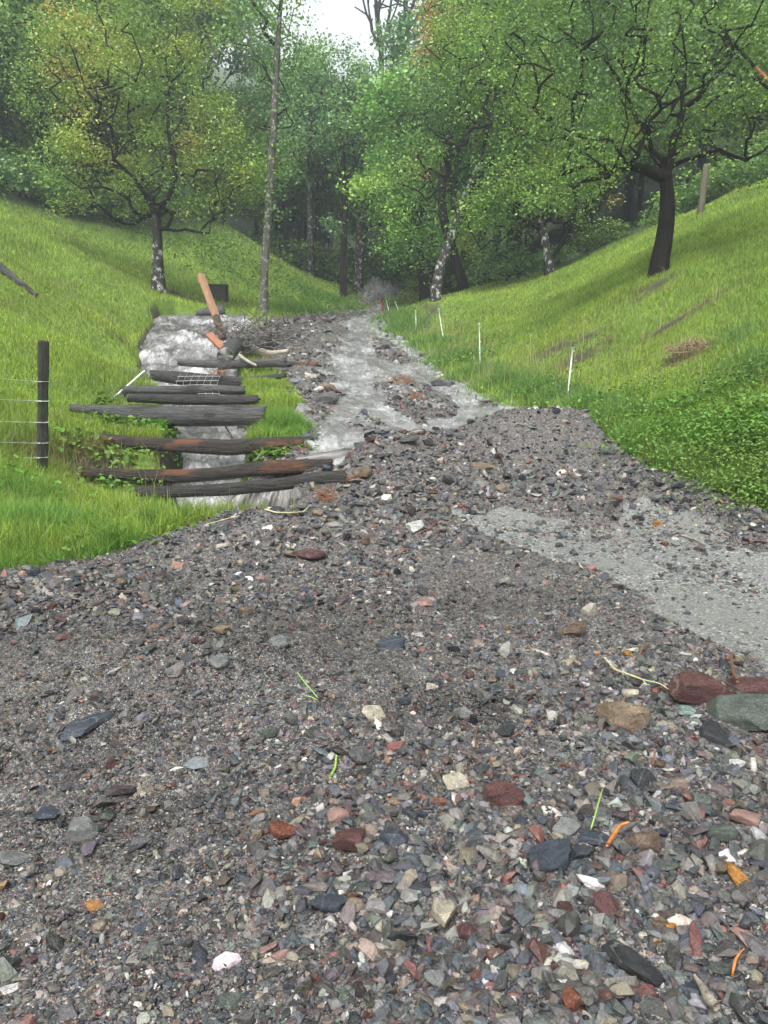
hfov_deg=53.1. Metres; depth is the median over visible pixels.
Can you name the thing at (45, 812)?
stone
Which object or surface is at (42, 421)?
wire fence
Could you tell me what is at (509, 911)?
stone
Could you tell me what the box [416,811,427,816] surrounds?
stone
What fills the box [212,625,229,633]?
stone
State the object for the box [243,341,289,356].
stripped log
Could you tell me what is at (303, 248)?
shrub
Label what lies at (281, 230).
forest tree
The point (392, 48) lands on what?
forest tree
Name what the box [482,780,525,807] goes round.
stone
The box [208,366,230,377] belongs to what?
root tangle
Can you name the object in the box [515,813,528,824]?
stone
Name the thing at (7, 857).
stone
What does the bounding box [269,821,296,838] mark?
stone
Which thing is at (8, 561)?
edge grass
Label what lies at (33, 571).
stone
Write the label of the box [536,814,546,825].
stone
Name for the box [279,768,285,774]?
stone
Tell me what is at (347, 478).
rust roots
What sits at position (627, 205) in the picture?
forest tree
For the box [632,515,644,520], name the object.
stone
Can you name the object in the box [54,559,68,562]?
stone
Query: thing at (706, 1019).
stone
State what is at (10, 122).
shrub
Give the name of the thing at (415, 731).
stone
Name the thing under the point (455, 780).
stone
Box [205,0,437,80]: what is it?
sky
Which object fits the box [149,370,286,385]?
log
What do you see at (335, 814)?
stone
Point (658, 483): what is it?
stone
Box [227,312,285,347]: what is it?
root tangle
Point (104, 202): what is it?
shrub
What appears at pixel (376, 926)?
loose gravel
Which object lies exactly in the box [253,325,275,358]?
washed dry grass
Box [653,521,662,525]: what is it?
stone
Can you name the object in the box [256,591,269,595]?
stone
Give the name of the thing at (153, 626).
stone
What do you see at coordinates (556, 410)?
stone
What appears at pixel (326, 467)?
stone
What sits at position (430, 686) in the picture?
stone
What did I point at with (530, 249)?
forest tree
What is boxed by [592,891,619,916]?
stone
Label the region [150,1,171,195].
tall forest tree
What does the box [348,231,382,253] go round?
forest tree
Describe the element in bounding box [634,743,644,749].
stone
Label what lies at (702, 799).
stone
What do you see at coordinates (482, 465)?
stone
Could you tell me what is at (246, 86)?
forest tree
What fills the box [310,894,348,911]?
stone
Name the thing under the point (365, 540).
stone
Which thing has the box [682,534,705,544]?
pale stick
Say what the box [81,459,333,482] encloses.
log
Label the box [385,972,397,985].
stone
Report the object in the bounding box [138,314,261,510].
stream water
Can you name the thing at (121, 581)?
stone
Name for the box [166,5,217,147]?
tall forest tree
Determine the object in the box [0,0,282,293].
orchard tree
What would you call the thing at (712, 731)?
stone
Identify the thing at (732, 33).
forest tree
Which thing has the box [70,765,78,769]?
stone
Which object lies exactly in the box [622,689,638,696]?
stone
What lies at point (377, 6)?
bare tree
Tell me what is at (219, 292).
timber trough
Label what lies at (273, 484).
log
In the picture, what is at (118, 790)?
stone
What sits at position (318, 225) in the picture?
forest tree
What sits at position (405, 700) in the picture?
stone
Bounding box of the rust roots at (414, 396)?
[408,389,429,400]
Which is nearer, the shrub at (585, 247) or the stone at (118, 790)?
the stone at (118, 790)
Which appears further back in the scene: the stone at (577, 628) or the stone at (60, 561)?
the stone at (60, 561)
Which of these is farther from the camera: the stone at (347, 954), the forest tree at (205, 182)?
the forest tree at (205, 182)
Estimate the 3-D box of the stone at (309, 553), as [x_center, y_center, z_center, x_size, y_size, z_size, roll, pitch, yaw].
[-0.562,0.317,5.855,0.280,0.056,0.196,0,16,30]
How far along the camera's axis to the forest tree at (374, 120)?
37.16 m
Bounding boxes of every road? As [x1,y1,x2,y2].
[257,298,523,476]
[451,497,767,661]
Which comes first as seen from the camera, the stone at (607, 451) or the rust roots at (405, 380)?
the stone at (607, 451)
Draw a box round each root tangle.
[206,309,309,349]
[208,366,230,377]
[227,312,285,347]
[227,329,274,354]
[229,317,300,348]
[240,306,304,338]
[247,312,317,339]
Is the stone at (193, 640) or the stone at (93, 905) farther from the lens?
the stone at (193, 640)
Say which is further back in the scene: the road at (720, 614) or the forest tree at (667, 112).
the forest tree at (667, 112)
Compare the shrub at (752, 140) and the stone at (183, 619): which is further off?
the shrub at (752, 140)
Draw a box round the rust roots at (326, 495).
[308,483,349,501]
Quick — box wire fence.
[0,340,97,473]
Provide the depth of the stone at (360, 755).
2.99 m
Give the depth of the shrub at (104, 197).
31.52 m
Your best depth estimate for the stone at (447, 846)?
2.46 m
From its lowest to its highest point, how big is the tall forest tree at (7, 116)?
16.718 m
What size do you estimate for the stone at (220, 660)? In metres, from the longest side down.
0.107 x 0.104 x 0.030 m
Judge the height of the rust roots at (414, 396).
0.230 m
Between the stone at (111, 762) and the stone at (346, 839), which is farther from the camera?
the stone at (111, 762)
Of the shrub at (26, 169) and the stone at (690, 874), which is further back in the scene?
the shrub at (26, 169)
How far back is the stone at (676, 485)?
7.36 m
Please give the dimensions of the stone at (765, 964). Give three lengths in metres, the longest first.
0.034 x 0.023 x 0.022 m
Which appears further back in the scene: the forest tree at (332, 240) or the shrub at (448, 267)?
the forest tree at (332, 240)
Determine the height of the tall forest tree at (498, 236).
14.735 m
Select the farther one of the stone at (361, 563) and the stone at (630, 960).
the stone at (361, 563)
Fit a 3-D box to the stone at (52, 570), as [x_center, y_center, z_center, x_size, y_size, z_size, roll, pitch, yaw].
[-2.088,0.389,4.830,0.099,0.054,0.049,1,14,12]
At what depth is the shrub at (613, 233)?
30.07 m
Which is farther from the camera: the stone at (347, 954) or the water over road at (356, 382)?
the water over road at (356, 382)
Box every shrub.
[0,109,50,147]
[0,113,72,179]
[0,124,31,157]
[0,124,37,155]
[0,137,33,197]
[0,137,75,205]
[0,157,76,203]
[29,174,96,216]
[31,173,113,211]
[51,147,117,183]
[58,163,106,191]
[69,167,128,206]
[69,167,149,222]
[87,161,184,214]
[238,227,296,257]
[270,232,348,273]
[272,237,324,259]
[282,242,338,278]
[286,244,337,279]
[303,245,383,285]
[329,252,367,285]
[332,244,394,283]
[336,242,379,281]
[364,238,426,280]
[385,258,413,282]
[401,252,462,285]
[401,263,453,293]
[402,259,448,282]
[425,242,473,271]
[443,267,452,284]
[444,265,489,288]
[448,259,493,283]
[463,235,543,283]
[529,248,562,265]
[534,244,580,262]
[566,227,611,252]
[574,213,634,245]
[634,200,681,229]
[642,159,739,215]
[656,169,742,208]
[695,157,767,194]
[698,157,751,191]
[710,139,767,185]
[735,129,767,174]
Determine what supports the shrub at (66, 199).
on the hillside
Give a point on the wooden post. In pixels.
(703, 190)
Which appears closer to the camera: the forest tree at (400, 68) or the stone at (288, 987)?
the stone at (288, 987)
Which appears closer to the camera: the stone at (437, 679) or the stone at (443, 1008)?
the stone at (443, 1008)
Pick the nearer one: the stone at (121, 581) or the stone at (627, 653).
the stone at (627, 653)
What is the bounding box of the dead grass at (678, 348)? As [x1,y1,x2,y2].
[634,333,718,364]
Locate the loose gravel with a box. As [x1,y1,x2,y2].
[0,296,767,1023]
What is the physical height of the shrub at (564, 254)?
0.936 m
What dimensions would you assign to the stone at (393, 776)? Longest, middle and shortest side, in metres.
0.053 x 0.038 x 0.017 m
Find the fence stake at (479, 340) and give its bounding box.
[478,323,480,361]
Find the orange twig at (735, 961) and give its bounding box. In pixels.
[731,948,744,975]
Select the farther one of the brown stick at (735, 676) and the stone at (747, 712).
the brown stick at (735, 676)
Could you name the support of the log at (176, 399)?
on the hillside
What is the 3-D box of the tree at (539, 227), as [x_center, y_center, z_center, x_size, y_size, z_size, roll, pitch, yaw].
[5.635,-11.405,25.925,5.841,7.233,7.355,11,15,44]
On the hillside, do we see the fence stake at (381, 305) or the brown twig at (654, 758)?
the fence stake at (381, 305)
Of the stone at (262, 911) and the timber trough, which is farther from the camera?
the timber trough
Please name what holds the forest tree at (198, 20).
on the hillside
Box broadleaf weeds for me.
[0,191,767,550]
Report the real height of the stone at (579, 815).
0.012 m
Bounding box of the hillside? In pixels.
[0,66,767,559]
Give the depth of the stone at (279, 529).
6.04 m
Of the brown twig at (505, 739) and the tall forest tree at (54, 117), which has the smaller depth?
the brown twig at (505, 739)
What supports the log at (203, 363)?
in the stream water at (168, 342)
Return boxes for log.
[0,262,37,296]
[68,404,266,426]
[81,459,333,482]
[98,433,304,455]
[121,385,245,394]
[125,394,260,404]
[134,470,346,497]
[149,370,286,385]
[176,358,286,367]
[195,305,225,315]
[217,337,242,359]
[218,361,286,369]
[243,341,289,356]
[287,362,318,365]
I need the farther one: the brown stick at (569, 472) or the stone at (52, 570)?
the brown stick at (569, 472)
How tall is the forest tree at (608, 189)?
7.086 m
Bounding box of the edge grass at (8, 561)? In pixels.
[0,373,767,568]
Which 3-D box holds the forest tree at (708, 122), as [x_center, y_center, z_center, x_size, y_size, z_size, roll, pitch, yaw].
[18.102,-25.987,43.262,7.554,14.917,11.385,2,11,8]
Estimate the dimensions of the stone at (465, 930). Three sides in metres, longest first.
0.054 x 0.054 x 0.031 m
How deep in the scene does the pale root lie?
3.75 m
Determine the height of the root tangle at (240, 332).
0.874 m
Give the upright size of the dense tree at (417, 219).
9.162 m
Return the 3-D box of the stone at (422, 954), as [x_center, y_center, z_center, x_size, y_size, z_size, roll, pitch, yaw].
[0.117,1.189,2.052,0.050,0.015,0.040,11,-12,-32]
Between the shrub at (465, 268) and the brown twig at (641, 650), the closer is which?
the brown twig at (641, 650)
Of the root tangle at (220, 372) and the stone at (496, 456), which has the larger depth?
the root tangle at (220, 372)
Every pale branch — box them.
[205,515,239,524]
[238,354,256,366]
[264,505,310,513]
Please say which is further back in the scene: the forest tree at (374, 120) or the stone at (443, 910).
the forest tree at (374, 120)
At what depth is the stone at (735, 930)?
2.10 m
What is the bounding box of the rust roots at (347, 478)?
[340,470,363,483]
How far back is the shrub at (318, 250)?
42.19 m
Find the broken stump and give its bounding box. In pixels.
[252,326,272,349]
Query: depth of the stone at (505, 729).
3.21 m
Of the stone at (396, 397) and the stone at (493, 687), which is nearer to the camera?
the stone at (493, 687)
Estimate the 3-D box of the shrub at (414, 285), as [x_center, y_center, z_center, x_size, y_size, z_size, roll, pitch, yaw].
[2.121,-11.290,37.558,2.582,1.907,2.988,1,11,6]
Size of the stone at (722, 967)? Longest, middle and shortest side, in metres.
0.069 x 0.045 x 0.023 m
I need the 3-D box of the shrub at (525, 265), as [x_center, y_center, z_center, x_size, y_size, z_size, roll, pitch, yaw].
[4.654,-9.455,29.144,3.569,1.909,3.556,-2,11,-8]
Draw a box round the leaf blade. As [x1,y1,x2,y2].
[329,755,336,777]
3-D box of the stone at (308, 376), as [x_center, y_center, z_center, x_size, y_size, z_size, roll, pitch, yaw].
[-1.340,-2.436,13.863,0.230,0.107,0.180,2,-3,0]
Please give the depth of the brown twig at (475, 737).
3.18 m
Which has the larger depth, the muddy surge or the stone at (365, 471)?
the muddy surge
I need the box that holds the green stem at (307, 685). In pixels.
[297,673,317,697]
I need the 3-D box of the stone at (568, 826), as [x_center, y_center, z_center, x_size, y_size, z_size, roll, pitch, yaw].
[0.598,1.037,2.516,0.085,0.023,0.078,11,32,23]
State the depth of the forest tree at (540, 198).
46.48 m
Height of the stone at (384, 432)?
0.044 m
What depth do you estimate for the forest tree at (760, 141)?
39.40 m
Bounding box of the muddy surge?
[357,276,410,298]
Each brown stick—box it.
[564,465,576,478]
[730,652,738,681]
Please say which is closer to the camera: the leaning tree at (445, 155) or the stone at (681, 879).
the stone at (681, 879)
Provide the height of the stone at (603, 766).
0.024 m
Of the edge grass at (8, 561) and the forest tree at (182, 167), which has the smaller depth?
the edge grass at (8, 561)
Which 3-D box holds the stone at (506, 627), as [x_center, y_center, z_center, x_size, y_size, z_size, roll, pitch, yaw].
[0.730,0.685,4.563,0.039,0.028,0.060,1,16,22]
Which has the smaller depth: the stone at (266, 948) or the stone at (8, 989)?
the stone at (8, 989)
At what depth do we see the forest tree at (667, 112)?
30.07 m
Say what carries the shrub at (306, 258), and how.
on the hillside
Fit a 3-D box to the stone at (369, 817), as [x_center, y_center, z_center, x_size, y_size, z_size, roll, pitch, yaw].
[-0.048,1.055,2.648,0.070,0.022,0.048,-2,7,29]
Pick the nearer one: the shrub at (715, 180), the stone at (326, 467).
the stone at (326, 467)
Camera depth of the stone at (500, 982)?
1.95 m
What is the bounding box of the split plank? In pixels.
[205,332,223,349]
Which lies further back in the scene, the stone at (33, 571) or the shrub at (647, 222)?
the shrub at (647, 222)
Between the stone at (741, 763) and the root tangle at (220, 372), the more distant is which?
the root tangle at (220, 372)
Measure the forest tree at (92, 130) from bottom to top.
7.550 m
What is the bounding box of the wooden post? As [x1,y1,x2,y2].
[697,164,709,215]
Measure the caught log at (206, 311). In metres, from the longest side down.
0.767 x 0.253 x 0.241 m
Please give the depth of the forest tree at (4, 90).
28.16 m
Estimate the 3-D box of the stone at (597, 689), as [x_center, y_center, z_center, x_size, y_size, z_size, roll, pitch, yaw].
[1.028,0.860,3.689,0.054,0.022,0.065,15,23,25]
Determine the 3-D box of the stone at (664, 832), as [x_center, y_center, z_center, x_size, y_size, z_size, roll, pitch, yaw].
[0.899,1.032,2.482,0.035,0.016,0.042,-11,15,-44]
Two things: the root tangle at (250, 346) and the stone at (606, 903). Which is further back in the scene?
the root tangle at (250, 346)
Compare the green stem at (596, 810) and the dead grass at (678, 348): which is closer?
the green stem at (596, 810)
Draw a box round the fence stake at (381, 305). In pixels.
[381,298,382,312]
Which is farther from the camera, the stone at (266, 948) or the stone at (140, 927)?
the stone at (140, 927)
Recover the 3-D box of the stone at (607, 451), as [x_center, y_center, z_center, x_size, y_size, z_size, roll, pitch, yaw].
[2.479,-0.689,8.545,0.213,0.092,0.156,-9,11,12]
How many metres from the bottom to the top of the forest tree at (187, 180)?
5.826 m
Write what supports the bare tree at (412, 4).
on the hillside
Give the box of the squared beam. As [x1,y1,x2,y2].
[197,273,226,340]
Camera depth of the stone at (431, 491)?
7.45 m
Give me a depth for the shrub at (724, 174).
27.48 m
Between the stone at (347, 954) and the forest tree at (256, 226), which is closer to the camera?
the stone at (347, 954)
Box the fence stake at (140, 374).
[114,369,145,396]
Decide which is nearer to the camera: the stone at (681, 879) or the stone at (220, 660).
the stone at (681, 879)
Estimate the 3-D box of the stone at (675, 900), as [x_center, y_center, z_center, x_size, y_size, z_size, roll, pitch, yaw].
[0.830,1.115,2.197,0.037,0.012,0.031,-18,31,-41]
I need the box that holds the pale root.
[604,657,667,688]
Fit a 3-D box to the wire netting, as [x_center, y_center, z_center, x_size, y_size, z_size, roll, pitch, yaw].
[-2.986,-1.868,11.805,1.192,0.496,2.095,0,11,0]
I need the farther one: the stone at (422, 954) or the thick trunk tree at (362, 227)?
the thick trunk tree at (362, 227)
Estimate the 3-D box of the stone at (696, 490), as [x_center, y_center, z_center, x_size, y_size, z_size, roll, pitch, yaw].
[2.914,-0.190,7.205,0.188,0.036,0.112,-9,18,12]
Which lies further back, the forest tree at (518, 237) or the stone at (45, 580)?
the forest tree at (518, 237)
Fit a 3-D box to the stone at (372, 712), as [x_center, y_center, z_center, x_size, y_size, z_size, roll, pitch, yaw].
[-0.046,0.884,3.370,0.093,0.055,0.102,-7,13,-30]
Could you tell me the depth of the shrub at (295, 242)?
45.58 m
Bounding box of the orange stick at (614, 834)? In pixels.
[606,821,629,846]
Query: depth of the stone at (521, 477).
7.89 m
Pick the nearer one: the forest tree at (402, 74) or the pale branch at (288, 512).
the pale branch at (288, 512)
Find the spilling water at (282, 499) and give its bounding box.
[225,446,354,509]
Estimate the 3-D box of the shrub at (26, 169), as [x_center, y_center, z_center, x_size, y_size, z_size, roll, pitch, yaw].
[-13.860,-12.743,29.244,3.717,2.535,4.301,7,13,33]
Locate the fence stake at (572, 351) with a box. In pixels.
[567,345,574,395]
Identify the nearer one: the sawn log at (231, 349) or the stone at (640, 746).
the stone at (640, 746)
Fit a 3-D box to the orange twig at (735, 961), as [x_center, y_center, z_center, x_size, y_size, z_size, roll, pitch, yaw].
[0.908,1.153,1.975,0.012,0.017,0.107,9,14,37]
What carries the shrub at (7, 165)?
on the hillside
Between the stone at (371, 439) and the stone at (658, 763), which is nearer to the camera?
the stone at (658, 763)
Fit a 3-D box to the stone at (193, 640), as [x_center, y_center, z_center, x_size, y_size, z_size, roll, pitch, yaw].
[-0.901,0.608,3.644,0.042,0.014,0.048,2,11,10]
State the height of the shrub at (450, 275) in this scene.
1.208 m
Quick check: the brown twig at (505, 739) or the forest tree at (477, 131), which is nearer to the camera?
the brown twig at (505, 739)
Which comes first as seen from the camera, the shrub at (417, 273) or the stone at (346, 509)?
the stone at (346, 509)
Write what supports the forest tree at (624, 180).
on the hillside
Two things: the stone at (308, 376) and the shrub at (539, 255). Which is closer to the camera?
the stone at (308, 376)
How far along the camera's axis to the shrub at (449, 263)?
41.77 m
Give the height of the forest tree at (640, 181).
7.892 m
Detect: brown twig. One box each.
[474,728,476,749]
[503,731,522,741]
[639,643,649,654]
[651,749,655,766]
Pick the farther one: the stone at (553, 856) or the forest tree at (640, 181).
the forest tree at (640, 181)
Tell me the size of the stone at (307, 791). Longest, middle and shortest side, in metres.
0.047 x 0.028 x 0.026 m
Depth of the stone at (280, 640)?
3.80 m
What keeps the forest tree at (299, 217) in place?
on the hillside
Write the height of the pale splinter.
0.033 m
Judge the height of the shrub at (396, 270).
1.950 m
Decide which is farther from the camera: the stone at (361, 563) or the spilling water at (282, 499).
the spilling water at (282, 499)
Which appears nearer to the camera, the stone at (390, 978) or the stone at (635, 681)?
the stone at (390, 978)
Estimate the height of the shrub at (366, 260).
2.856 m
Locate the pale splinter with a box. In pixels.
[693,974,720,1010]
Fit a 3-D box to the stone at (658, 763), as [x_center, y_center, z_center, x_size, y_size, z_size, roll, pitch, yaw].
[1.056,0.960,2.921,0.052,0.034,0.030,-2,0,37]
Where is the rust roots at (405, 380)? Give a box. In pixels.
[374,374,417,384]
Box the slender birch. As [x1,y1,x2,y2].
[203,0,335,315]
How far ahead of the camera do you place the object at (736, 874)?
2.28 m
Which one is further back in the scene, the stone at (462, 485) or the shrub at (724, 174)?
the shrub at (724, 174)
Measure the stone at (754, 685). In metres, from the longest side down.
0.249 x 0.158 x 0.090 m
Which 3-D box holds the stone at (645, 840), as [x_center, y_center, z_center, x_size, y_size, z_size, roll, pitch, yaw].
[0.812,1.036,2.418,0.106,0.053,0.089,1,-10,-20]
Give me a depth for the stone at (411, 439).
8.26 m
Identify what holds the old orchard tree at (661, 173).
on the hillside
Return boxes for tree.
[0,0,51,134]
[0,0,168,175]
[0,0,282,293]
[0,67,12,133]
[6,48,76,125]
[18,58,31,128]
[34,37,200,215]
[49,49,64,170]
[82,0,224,190]
[134,0,258,208]
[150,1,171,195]
[154,121,212,216]
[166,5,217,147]
[175,75,271,240]
[177,162,226,218]
[178,117,264,220]
[181,0,294,216]
[184,85,324,255]
[196,113,252,225]
[217,190,264,228]
[223,101,341,264]
[226,196,258,242]
[241,198,274,234]
[249,54,298,262]
[252,28,390,296]
[256,193,341,240]
[257,75,383,276]
[259,210,301,247]
[260,23,342,277]
[273,181,353,242]
[291,140,375,278]
[300,229,337,250]
[312,74,440,291]
[328,66,532,298]
[329,231,340,250]
[330,168,439,282]
[332,182,390,267]
[339,76,492,301]
[346,63,538,245]
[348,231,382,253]
[354,0,398,262]
[360,0,517,245]
[362,0,606,301]
[371,0,619,280]
[374,53,471,276]
[378,0,421,63]
[400,0,556,291]
[414,0,663,272]
[426,1,566,284]
[438,58,665,275]
[439,0,767,278]
[468,0,702,254]
[489,140,562,255]
[493,193,500,255]
[502,150,565,232]
[538,130,668,229]
[555,0,685,244]
[564,188,571,236]
[610,121,698,211]
[622,0,723,207]
[622,0,743,224]
[650,0,767,181]
[666,14,767,180]
[671,0,716,172]
[684,0,767,155]
[702,3,767,66]
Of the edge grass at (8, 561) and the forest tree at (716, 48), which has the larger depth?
the forest tree at (716, 48)
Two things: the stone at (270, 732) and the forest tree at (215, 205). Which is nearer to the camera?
the stone at (270, 732)
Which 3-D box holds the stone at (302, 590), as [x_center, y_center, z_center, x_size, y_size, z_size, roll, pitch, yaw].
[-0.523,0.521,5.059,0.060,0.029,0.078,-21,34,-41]
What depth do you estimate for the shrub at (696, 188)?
26.43 m
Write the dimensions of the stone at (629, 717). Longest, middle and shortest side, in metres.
0.211 x 0.177 x 0.104 m
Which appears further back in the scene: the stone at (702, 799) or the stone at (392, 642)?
the stone at (392, 642)
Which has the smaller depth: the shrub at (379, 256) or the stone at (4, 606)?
the stone at (4, 606)
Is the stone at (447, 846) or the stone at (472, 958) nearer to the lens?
the stone at (472, 958)
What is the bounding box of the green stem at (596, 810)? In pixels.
[590,789,602,829]
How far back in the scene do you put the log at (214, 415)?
9.66 m
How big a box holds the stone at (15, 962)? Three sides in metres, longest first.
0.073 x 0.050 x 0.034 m
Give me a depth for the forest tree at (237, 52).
53.66 m
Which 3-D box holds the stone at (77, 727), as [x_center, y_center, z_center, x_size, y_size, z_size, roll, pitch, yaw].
[-1.252,0.888,3.237,0.110,0.035,0.262,7,17,27]
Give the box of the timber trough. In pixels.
[208,284,228,301]
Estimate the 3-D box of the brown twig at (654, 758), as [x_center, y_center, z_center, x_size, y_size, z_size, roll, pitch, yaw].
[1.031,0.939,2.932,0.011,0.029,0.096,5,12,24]
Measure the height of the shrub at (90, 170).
2.160 m
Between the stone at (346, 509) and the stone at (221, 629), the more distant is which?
the stone at (346, 509)
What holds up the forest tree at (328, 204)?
on the hillside
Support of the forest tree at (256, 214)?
on the hillside
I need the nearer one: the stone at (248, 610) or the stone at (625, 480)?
the stone at (248, 610)
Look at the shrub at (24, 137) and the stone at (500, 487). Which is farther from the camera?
the shrub at (24, 137)
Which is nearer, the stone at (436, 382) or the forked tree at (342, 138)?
the stone at (436, 382)
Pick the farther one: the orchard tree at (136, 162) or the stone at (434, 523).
the orchard tree at (136, 162)
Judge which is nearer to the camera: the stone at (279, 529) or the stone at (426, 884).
the stone at (426, 884)
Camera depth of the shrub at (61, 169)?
33.12 m
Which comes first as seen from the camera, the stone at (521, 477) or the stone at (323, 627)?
the stone at (323, 627)
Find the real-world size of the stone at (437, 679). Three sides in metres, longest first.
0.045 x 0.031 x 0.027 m
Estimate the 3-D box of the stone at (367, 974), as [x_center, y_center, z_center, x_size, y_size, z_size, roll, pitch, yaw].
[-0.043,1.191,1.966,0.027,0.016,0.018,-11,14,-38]
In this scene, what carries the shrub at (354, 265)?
on the hillside
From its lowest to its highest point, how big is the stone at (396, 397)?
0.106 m
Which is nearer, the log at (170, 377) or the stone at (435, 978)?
the stone at (435, 978)
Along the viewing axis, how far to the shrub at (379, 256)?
44.32 m
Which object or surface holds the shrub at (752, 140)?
on the hillside
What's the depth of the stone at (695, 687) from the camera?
3.41 m
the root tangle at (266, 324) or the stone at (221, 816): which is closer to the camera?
the stone at (221, 816)
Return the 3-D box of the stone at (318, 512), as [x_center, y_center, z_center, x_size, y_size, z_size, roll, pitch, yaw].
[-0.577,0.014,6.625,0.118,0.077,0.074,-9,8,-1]
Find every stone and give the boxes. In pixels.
[0,604,8,609]
[0,850,28,864]
[0,983,19,995]
[5,957,22,969]
[22,724,38,733]
[27,567,39,575]
[34,806,59,818]
[42,578,53,583]
[48,569,59,572]
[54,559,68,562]
[60,710,113,740]
[65,816,98,841]
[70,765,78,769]
[84,900,102,910]
[104,785,136,795]
[106,757,116,769]
[117,578,126,584]
[131,921,148,935]
[147,624,159,630]
[154,570,166,578]
[171,540,180,544]
[176,615,188,623]
[190,638,198,642]
[207,653,229,667]
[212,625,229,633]
[217,813,224,818]
[217,991,242,1010]
[238,605,252,615]
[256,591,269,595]
[259,908,266,914]
[260,941,277,953]
[261,727,278,737]
[268,634,289,647]
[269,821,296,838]
[269,949,288,961]
[276,525,284,531]
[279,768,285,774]
[283,984,294,989]
[293,548,325,558]
[300,588,308,592]
[300,861,306,866]
[302,787,313,796]
[305,374,315,378]
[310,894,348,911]
[311,509,323,516]
[315,392,338,403]
[317,839,327,844]
[318,625,327,629]
[320,383,336,390]
[323,464,331,470]
[326,326,334,332]
[326,806,348,824]
[332,828,365,850]
[340,506,350,513]
[345,950,351,959]
[348,746,372,764]
[352,590,362,594]
[353,466,371,476]
[358,561,366,565]
[360,409,367,415]
[361,535,369,544]
[361,705,385,720]
[362,812,380,822]
[364,971,370,977]
[366,436,375,441]
[375,431,389,433]
[376,636,405,649]
[379,827,407,845]
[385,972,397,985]
[386,773,396,779]
[388,797,400,804]
[391,395,401,400]
[399,435,418,443]
[399,697,410,704]
[405,520,424,532]
[412,728,418,735]
[416,598,433,605]
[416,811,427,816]
[419,951,434,960]
[423,439,433,445]
[423,881,430,887]
[424,969,444,989]
[425,489,437,493]
[426,683,435,689]
[429,520,437,526]
[431,379,454,386]
[431,897,455,926]
[434,677,440,682]
[437,1003,449,1014]
[442,772,469,789]
[442,841,451,851]
[444,857,450,865]
[457,922,474,939]
[458,483,467,488]
[458,1002,469,1010]
[468,954,477,962]
[470,462,493,469]
[472,894,479,901]
[475,1011,481,1016]
[481,691,492,698]
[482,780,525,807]
[487,684,500,689]
[492,969,508,991]
[494,452,502,458]
[495,484,505,490]
[495,721,514,736]
[503,624,509,630]
[504,905,528,920]
[512,681,520,689]
[513,491,521,496]
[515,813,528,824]
[518,474,525,480]
[528,838,569,873]
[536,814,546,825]
[541,898,547,905]
[550,959,558,970]
[552,408,560,413]
[552,817,580,836]
[558,620,586,635]
[562,985,581,1011]
[576,812,583,820]
[579,828,609,845]
[583,729,599,735]
[592,687,602,694]
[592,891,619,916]
[595,702,648,731]
[597,445,616,454]
[600,762,606,769]
[601,939,665,986]
[622,478,634,482]
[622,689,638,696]
[622,767,631,772]
[623,650,632,655]
[623,831,660,851]
[623,855,631,859]
[630,677,643,685]
[630,768,656,785]
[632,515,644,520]
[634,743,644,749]
[638,994,671,1020]
[652,859,678,870]
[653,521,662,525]
[654,481,664,484]
[654,759,667,767]
[656,828,669,835]
[661,773,671,777]
[664,800,683,810]
[666,922,675,929]
[668,671,731,703]
[670,483,684,487]
[670,897,679,904]
[676,875,684,884]
[677,705,695,715]
[680,981,707,995]
[684,488,703,494]
[685,870,694,878]
[691,793,711,804]
[698,719,732,745]
[701,1015,710,1023]
[705,823,737,841]
[706,693,767,730]
[707,961,731,974]
[724,676,767,693]
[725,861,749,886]
[728,991,745,1013]
[729,759,744,766]
[729,809,760,827]
[730,927,752,948]
[733,655,744,660]
[750,991,761,1000]
[762,961,767,967]

